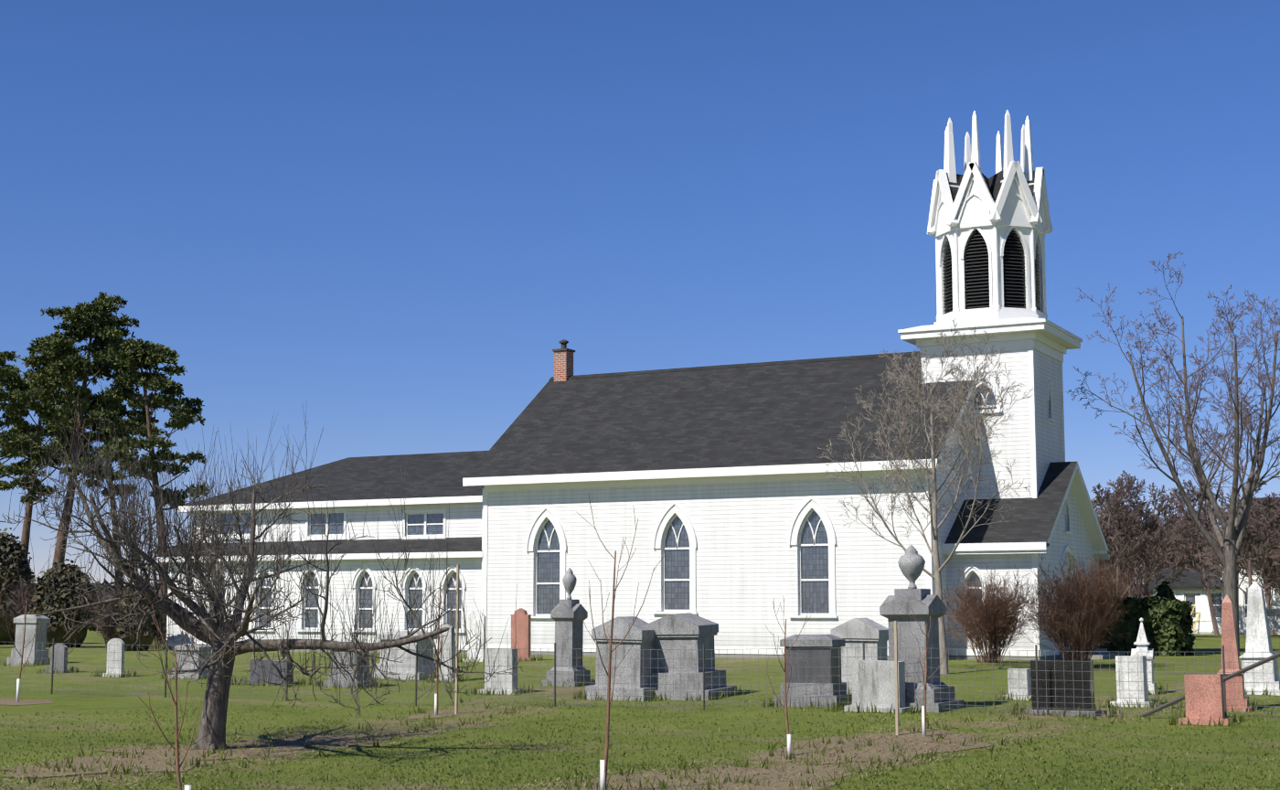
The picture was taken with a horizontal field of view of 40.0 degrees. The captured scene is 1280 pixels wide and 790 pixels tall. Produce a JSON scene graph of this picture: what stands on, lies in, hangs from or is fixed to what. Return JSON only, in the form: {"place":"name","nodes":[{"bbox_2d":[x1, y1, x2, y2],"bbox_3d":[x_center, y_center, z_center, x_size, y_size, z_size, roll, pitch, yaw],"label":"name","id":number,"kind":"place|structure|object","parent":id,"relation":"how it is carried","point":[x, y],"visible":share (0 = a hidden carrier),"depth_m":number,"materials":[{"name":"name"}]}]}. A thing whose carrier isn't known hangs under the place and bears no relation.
{"place":"outdoors","nodes":[
{"label":"outdoors","id":0,"kind":"place"},
{"bbox_2d":[0,618,1279,789],"bbox_3d":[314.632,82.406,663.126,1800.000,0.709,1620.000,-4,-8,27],"label":"ground","id":1,"kind":"structure","parent":0,"point":[110,698],"depth_m":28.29,"materials":[{"name":"green plant"}]},
{"bbox_2d":[0,576,12,607],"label":"scrub bush","id":2,"kind":"object","parent":1,"relation":"on","point":[5,592],"visible":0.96,"depth_m":66.21,"materials":[{"name":"plant"}]},
{"bbox_2d":[0,564,16,605],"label":"tree sapling","id":3,"kind":"object","parent":1,"relation":"on","point":[8,585],"visible":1,"depth_m":36.09,"materials":[{"name":"brown plant"}]},
{"bbox_2d":[0,527,37,644],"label":"evergreen shrub","id":4,"kind":"object","parent":1,"relation":"on","point":[7,549],"depth_m":71.22,"materials":[{"name":"green plant"}]},
{"bbox_2d":[0,567,42,636],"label":"scrub bush","id":5,"kind":"object","parent":1,"relation":"on","point":[18,606],"visible":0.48,"depth_m":66.32,"materials":[{"name":"plant"}]},
{"bbox_2d":[0,350,45,491],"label":"pine","id":6,"kind":"object","parent":1,"relation":"on","point":[8,357],"depth_m":102.91,"materials":[{"name":"green plant"}]},
{"bbox_2d":[0,566,45,678],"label":"tree sapling","id":7,"kind":"object","parent":1,"relation":"on","point":[23,647],"visible":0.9,"depth_m":35.62,"materials":[{"name":"brown plant"}]},
{"bbox_2d":[6,614,50,665],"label":"gravestone","id":8,"kind":"object","parent":1,"relation":"on","point":[32,624],"visible":0.81,"depth_m":49.78,"materials":[{"name":"grey stone"}]},
{"bbox_2d":[0,354,96,556],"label":"pine","id":9,"kind":"object","parent":1,"relation":"on","point":[16,379],"depth_m":93.60,"materials":[{"name":"green plant"}]},
{"bbox_2d":[43,643,73,672],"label":"gravestone","id":10,"kind":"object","parent":1,"relation":"on","point":[60,652],"depth_m":45.52,"materials":[{"name":"grey stone"}]},
{"bbox_2d":[26,558,99,647],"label":"evergreen shrub","id":11,"kind":"object","parent":1,"relation":"on","point":[61,586],"depth_m":65.38,"materials":[{"name":"green plant"}]},
{"bbox_2d":[0,291,164,566],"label":"pine","id":12,"kind":"object","parent":1,"relation":"on","point":[107,333],"depth_m":84.97,"materials":[{"name":"green plant"}]},
{"bbox_2d":[68,389,149,593],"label":"pine","id":13,"kind":"object","parent":1,"relation":"on","point":[94,436],"depth_m":86.03,"materials":[{"name":"green plant"}]},
{"bbox_2d":[81,583,149,650],"bbox_3d":[-18.227,7.744,60.868,2.195,2.443,2.362,4,-8,-32],"label":"scrub bush","id":14,"kind":"object","parent":1,"relation":"on","point":[104,621],"visible":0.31,"depth_m":60.44,"materials":[{"name":"brown plant"}]},
{"bbox_2d":[100,638,129,677],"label":"gravestone","id":15,"kind":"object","parent":1,"relation":"on","point":[118,644],"depth_m":43.76,"materials":[{"name":"grey stone"}]},
{"bbox_2d":[104,584,166,650],"bbox_3d":[-17.587,7.759,61.115,2.334,2.578,1.960,-4,-8,27],"label":"evergreen shrub","id":16,"kind":"object","parent":1,"relation":"on","point":[149,622],"depth_m":60.51,"materials":[{"name":"green plant"}]},
{"bbox_2d":[88,337,211,642],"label":"pine","id":17,"kind":"object","parent":1,"relation":"on","point":[146,356],"depth_m":76.75,"materials":[{"name":"green plant"}]},
{"bbox_2d":[149,612,167,649],"bbox_3d":[-17.605,8.224,64.095,2.453,2.240,2.188,4,-8,-29],"label":"scrub bush","id":18,"kind":"object","parent":1,"relation":"on","point":[165,620],"visible":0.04,"depth_m":63.77,"materials":[{"name":"brown plant"}]},
{"bbox_2d":[137,590,209,789],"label":"tree sapling","id":19,"kind":"object","parent":1,"relation":"on","point":[177,764],"visible":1,"depth_m":16.75,"materials":[{"name":"brown plant"}]},
{"bbox_2d":[168,643,212,678],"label":"gravestone","id":20,"kind":"object","parent":1,"relation":"on","point":[186,666],"visible":0.56,"depth_m":42.86,"materials":[{"name":"grey stone"}]},
{"bbox_2d":[0,363,523,750],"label":"old apple tree","id":21,"kind":"object","parent":1,"relation":"on","point":[216,631],"visible":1,"depth_m":24.95,"materials":[{"name":"brown plant"}]},
{"bbox_2d":[242,659,298,685],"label":"gravestone","id":22,"kind":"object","parent":1,"relation":"on","point":[266,667],"depth_m":39.67,"materials":[{"name":"grey stone"}]},
{"bbox_2d":[323,641,376,688],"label":"gravestone","id":23,"kind":"object","parent":1,"relation":"on","point":[341,677],"visible":0.33,"depth_m":39.06,"materials":[{"name":"grey stone"}]},
{"bbox_2d":[372,630,438,680],"bbox_3d":[-5.586,6.261,42.136,1.538,1.204,1.072,-4,-8,27],"label":"gravestone","id":24,"kind":"object","parent":1,"relation":"on","point":[403,668],"visible":0.46,"depth_m":41.79,"materials":[{"name":"grey stone"}]},
{"bbox_2d":[417,557,459,714],"bbox_3d":[-3.625,4.430,31.731,0.675,2.985,0.794,-1,-7,8],"label":"tree sapling","id":25,"kind":"object","parent":1,"relation":"on","point":[436,675],"visible":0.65,"depth_m":31.76,"materials":[{"name":"brown plant"}]},
{"bbox_2d":[434,624,460,682],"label":"gravestone","id":26,"kind":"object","parent":1,"relation":"on","point":[448,645],"depth_m":40.38,"materials":[{"name":"grey stone"}]},
{"bbox_2d":[15,678,926,789],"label":"tree guards","id":27,"kind":"object","parent":1,"relation":"on","point":[602,774],"visible":0.73,"depth_m":24.06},
{"bbox_2d":[462,611,485,661],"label":"gravestone","id":28,"kind":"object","parent":1,"relation":"on","point":[472,623],"depth_m":49.92,"materials":[{"name":"grey stone"}]},
{"bbox_2d":[0,697,991,789],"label":"soil patches","id":29,"kind":"object","parent":1,"relation":"on","point":[329,739],"visible":0.69,"depth_m":23.89,"materials":[{"name":"brown soil"}]},
{"bbox_2d":[478,649,522,694],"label":"gravestone","id":30,"kind":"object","parent":1,"relation":"on","point":[501,682],"depth_m":36.54,"materials":[{"name":"grey stone"}]},
{"bbox_2d":[511,608,535,661],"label":"gravestone","id":31,"kind":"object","parent":1,"relation":"on","point":[520,627],"depth_m":49.66,"materials":[{"name":"pink stone"}]},
{"bbox_2d":[85,575,1141,618],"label":"treeline","id":32,"kind":"object","parent":1,"relation":"on","point":[108,586],"depth_m":263.86,"materials":[{"name":"plant"}]},
{"bbox_2d":[585,616,656,701],"bbox_3d":[-0.292,5.269,35.019,1.314,1.711,0.994,-4,-8,27],"label":"gravestone","id":33,"kind":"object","parent":1,"relation":"on","point":[629,671],"depth_m":34.67,"materials":[{"name":"grey stone"}]},
{"bbox_2d":[576,495,669,789],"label":"tree sapling","id":34,"kind":"object","parent":1,"relation":"on","point":[607,730],"visible":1,"depth_m":20.02,"materials":[{"name":"brown plant"}]},
{"bbox_2d":[156,109,1125,660],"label":"church","id":35,"kind":"structure","parent":1,"relation":"on","point":[723,485],"depth_m":53.94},
{"bbox_2d":[1061,557,1070,641],"label":"church doors","id":36,"kind":"structure","parent":35,"relation":"in","point":[1066,570],"depth_m":53.23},
{"bbox_2d":[50,638,1279,717],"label":"fence posts","id":37,"kind":"object","parent":1,"relation":"on","point":[1225,678],"visible":0.58,"depth_m":29.54,"materials":[{"name":"grey metal"}]},
{"bbox_2d":[454,564,898,735],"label":"wooden stakes","id":38,"kind":"object","parent":1,"relation":"on","point":[895,664],"visible":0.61,"depth_m":31.73,"materials":[{"name":"brown wood"}]},
{"bbox_2d":[645,612,736,700],"bbox_3d":[0.847,5.255,35.172,1.792,1.784,1.373,-4,-8,27],"label":"gravestone","id":39,"kind":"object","parent":1,"relation":"on","point":[685,631],"depth_m":34.75,"materials":[{"name":"grey stone"}]},
{"bbox_2d":[762,596,813,737],"bbox_3d":[2.030,3.929,24.157,0.638,2.345,0.727,-4,-8,27],"label":"tree sapling","id":40,"kind":"object","parent":1,"relation":"on","point":[785,700],"visible":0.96,"depth_m":24.17,"materials":[{"name":"brown plant"}]},
{"bbox_2d":[774,634,852,707],"bbox_3d":[3.159,5.046,32.005,1.227,1.378,0.839,-4,-8,27],"label":"gravestone","id":41,"kind":"object","parent":1,"relation":"on","point":[826,682],"visible":0.81,"depth_m":31.75,"materials":[{"name":"grey stone"}]},
{"bbox_2d":[830,618,888,693],"bbox_3d":[4.430,5.250,35.272,1.193,1.555,0.932,-4,-8,27],"label":"gravestone","id":42,"kind":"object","parent":1,"relation":"on","point":[856,633],"depth_m":35.00,"materials":[{"name":"grey stone"}]},
{"bbox_2d":[844,659,911,713],"bbox_3d":[4.131,5.080,30.469,1.099,0.966,0.456,-4,-8,33],"label":"gravestone","id":43,"kind":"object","parent":1,"relation":"on","point":[873,681],"depth_m":30.33,"materials":[{"name":"grey stone"}]},
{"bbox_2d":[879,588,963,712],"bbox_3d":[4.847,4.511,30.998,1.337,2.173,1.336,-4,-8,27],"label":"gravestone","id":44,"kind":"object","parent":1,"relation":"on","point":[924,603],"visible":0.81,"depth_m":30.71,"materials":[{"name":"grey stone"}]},
{"bbox_2d":[817,317,1033,674],"bbox_3d":[6.932,2.437,41.868,5.432,8.621,5.240,-4,-8,27],"label":"maple tree","id":45,"kind":"object","parent":1,"relation":"on","point":[933,512],"visible":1,"depth_m":41.87,"materials":[{"name":"brown plant"}]},
{"bbox_2d":[906,600,948,733],"bbox_3d":[4.268,4.125,25.995,0.548,2.149,0.537,4,-8,-30],"label":"tree sapling","id":46,"kind":"object","parent":1,"relation":"on","point":[926,678],"visible":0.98,"depth_m":26.03,"materials":[{"name":"brown plant"}]},
{"bbox_2d":[933,562,1042,662],"bbox_3d":[9.304,5.866,47.056,2.596,2.776,3.254,2,-7,-19],"label":"bare bush","id":47,"kind":"object","parent":1,"relation":"on","point":[986,617],"visible":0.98,"depth_m":46.77,"materials":[{"name":"brown plant"}]},
{"bbox_2d":[1002,668,1031,700],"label":"gravestone","id":48,"kind":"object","parent":1,"relation":"on","point":[1016,683],"depth_m":33.05,"materials":[{"name":"grey stone"}]},
{"bbox_2d":[1024,659,1102,716],"bbox_3d":[7.159,4.988,29.782,1.222,0.997,0.421,-4,-8,31],"label":"gravestone","id":49,"kind":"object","parent":1,"relation":"on","point":[1059,677],"depth_m":29.66,"materials":[{"name":"grey stone"}]},
{"bbox_2d":[992,550,1140,660],"bbox_3d":[10.896,5.410,44.311,3.783,3.100,2.976,6,-9,-39],"label":"bare bush","id":50,"kind":"object","parent":1,"relation":"on","point":[1079,615],"visible":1,"depth_m":44.10,"materials":[{"name":"brown plant"}]},
{"bbox_2d":[1097,515,1128,586],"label":"tree","id":51,"kind":"object","parent":1,"relation":"on","point":[1112,569],"depth_m":115.45,"materials":[{"name":"brown plant"}]},
{"bbox_2d":[1090,482,1152,589],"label":"tree","id":52,"kind":"object","parent":1,"relation":"on","point":[1115,502],"visible":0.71,"depth_m":80.65,"materials":[{"name":"brown plant"}]},
{"bbox_2d":[1105,523,1138,590],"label":"tree","id":53,"kind":"object","parent":1,"relation":"on","point":[1123,570],"depth_m":126.12,"materials":[{"name":"brown plant"}]},
{"bbox_2d":[1094,478,1160,597],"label":"tree","id":54,"kind":"object","parent":1,"relation":"on","point":[1139,486],"visible":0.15,"depth_m":122.50,"materials":[{"name":"brown plant"}]},
{"bbox_2d":[1109,655,1154,707],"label":"gravestone","id":55,"kind":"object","parent":1,"relation":"on","point":[1124,664],"depth_m":31.00,"materials":[{"name":"grey stone"}]},
{"bbox_2d":[1094,469,1181,597],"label":"tree","id":56,"kind":"object","parent":1,"relation":"on","point":[1129,483],"visible":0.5,"depth_m":88.92,"materials":[{"name":"brown plant"}]},
{"bbox_2d":[1130,617,1160,694],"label":"gravestone","id":57,"kind":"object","parent":1,"relation":"on","point":[1142,643],"depth_m":33.80,"materials":[{"name":"grey stone"}]},
{"bbox_2d":[1098,596,1195,656],"bbox_3d":[14.948,7.457,55.939,5.133,2.182,2.158,-4,-8,27],"label":"long hedge","id":58,"kind":"object","parent":1,"relation":"on","point":[1179,624],"depth_m":54.67,"materials":[{"name":"green plant"}]},
{"bbox_2d":[1107,481,1204,597],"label":"tree","id":59,"kind":"object","parent":1,"relation":"on","point":[1154,528],"visible":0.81,"depth_m":89.48,"materials":[{"name":"brown plant"}]},
{"bbox_2d":[1095,501,1222,599],"bbox_3d":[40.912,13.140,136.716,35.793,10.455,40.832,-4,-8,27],"label":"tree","id":60,"kind":"object","parent":1,"relation":"on","point":[1139,592],"visible":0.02,"depth_m":124.88,"materials":[{"name":"brown plant"}]},
{"bbox_2d":[1129,513,1194,580],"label":"tree","id":61,"kind":"object","parent":1,"relation":"on","point":[1153,550],"visible":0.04,"depth_m":125.72,"materials":[{"name":"brown plant"}]},
{"bbox_2d":[1154,580,1175,599],"bbox_3d":[17.938,7.585,60.047,1.408,2.525,1.373,-4,-8,27],"label":"conifer hedge","id":62,"kind":"object","parent":1,"relation":"on","point":[1163,590],"visible":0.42,"depth_m":60.03,"materials":[{"name":"green plant"}]},
{"bbox_2d":[1066,251,1279,656],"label":"tree","id":63,"kind":"object","parent":1,"relation":"on","point":[1230,542],"visible":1,"depth_m":54.29,"materials":[{"name":"grey plant"}]},
{"bbox_2d":[1142,529,1207,584],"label":"tree","id":64,"kind":"object","parent":1,"relation":"on","point":[1168,558],"visible":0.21,"depth_m":109.19,"materials":[{"name":"brown plant"}]},
{"bbox_2d":[1152,588,1222,634],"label":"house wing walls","id":65,"kind":"structure","parent":1,"relation":"on","point":[1178,593],"depth_m":102.11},
{"bbox_2d":[1148,567,1223,588],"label":"house roof","id":66,"kind":"structure","parent":65,"relation":"on","point":[1192,581],"depth_m":103.25,"materials":[{"name":"grey"}]},
{"bbox_2d":[1155,589,1224,632],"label":"house wall","id":67,"kind":"structure","parent":65,"relation":"attached to","point":[1204,623],"depth_m":101.73,"materials":[{"name":"white paint"}]},
{"bbox_2d":[1185,593,1222,617],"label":"window","id":68,"kind":"structure","parent":65,"relation":"in","point":[1217,599],"depth_m":101.48,"materials":[{"name":"grey glass"}]},
{"bbox_2d":[1159,487,1219,635],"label":"tree","id":69,"kind":"object","parent":1,"relation":"on","point":[1197,538],"visible":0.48,"depth_m":96.66,"materials":[{"name":"brown plant"}]},
{"bbox_2d":[1155,480,1227,567],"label":"tree","id":70,"kind":"object","parent":1,"relation":"on","point":[1189,483],"visible":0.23,"depth_m":108.64,"materials":[{"name":"brown plant"}]},
{"bbox_2d":[1191,604,1200,630],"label":"yellow ladder","id":71,"kind":"object","parent":1,"relation":"on","point":[1197,618],"visible":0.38,"depth_m":101.74,"materials":[{"name":"paint"}]},
{"bbox_2d":[1178,674,1232,725],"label":"gravestone","id":72,"kind":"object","parent":1,"relation":"on","point":[1204,697],"depth_m":27.75,"materials":[{"name":"pink stone"}]},
{"bbox_2d":[1197,503,1269,607],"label":"tree","id":73,"kind":"object","parent":1,"relation":"on","point":[1239,568],"visible":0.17,"depth_m":90.80,"materials":[{"name":"brown plant"}]},
{"bbox_2d":[1216,594,1251,712],"bbox_3d":[10.093,4.431,30.047,0.625,2.049,0.626,-3,-8,23],"label":"obelisk monument","id":74,"kind":"object","parent":1,"relation":"on","point":[1229,640],"visible":0.77,"depth_m":29.90,"materials":[{"name":"pink stone"}]},
{"bbox_2d":[1190,476,1279,595],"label":"tree","id":75,"kind":"object","parent":1,"relation":"on","point":[1256,520],"visible":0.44,"depth_m":85.49,"materials":[{"name":"brown plant"}]},
{"bbox_2d":[1218,491,1279,635],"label":"tree","id":76,"kind":"object","parent":1,"relation":"on","point":[1272,632],"visible":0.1,"depth_m":97.90,"materials":[{"name":"brown plant"}]},
{"bbox_2d":[1219,563,1279,634],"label":"house walls","id":77,"kind":"structure","parent":1,"relation":"on","point":[1274,602],"depth_m":100.42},
{"bbox_2d":[1240,558,1259,621],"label":"house trim","id":78,"kind":"structure","parent":77,"relation":"attached to","point":[1242,597],"depth_m":100.58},
{"bbox_2d":[1239,580,1279,695],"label":"obelisk monument","id":79,"kind":"object","parent":1,"relation":"on","point":[1258,637],"visible":0.83,"depth_m":33.83,"materials":[{"name":"grey stone"}]},
{"bbox_2d":[1239,518,1279,607],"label":"tree","id":80,"kind":"object","parent":1,"relation":"on","point":[1269,595],"visible":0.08,"depth_m":95.70,"materials":[{"name":"brown plant"}]},
{"bbox_2d":[1242,608,1279,629],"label":"parked car body","id":81,"kind":"object","parent":1,"relation":"on","point":[1274,622],"visible":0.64,"depth_m":93.39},
{"bbox_2d":[1266,608,1279,616],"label":"parked car windows","id":82,"kind":"structure","parent":81,"relation":"in","point":[1273,613],"depth_m":93.43,"materials":[{"name":"grey glass"}]},
{"bbox_2d":[1251,507,1279,595],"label":"tree","id":83,"kind":"object","parent":1,"relation":"on","point":[1274,571],"visible":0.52,"depth_m":90.33,"materials":[{"name":"brown plant"}]},
{"bbox_2d":[1256,500,1279,569],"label":"tree","id":84,"kind":"object","parent":1,"relation":"on","point":[1277,550],"visible":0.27,"depth_m":90.20,"materials":[{"name":"brown plant"}]},
{"bbox_2d":[1263,491,1279,563],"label":"tree","id":85,"kind":"object","parent":1,"relation":"on","point":[1276,511],"visible":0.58,"depth_m":89.43,"materials":[{"name":"brown plant"}]},
{"bbox_2d":[0,641,1279,720],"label":"fence wire","id":86,"kind":"object","parent":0,"point":[711,691],"visible":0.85,"depth_m":31.87,"materials":[{"name":"grey metal"}]},
{"bbox_2d":[0,0,1279,585],"label":"sky","id":87,"kind":"structure","parent":0,"point":[386,221],"materials":[{"name":"blue"}]},
{"bbox_2d":[1216,497,1279,549],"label":"house roof","id":88,"kind":"structure","parent":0,"point":[1261,498],"depth_m":104.11,"materials":[{"name":"grey"}]},
{"bbox_2d":[1244,550,1253,617],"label":"house glass","id":89,"kind":"object","parent":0,"point":[1246,596],"depth_m":100.57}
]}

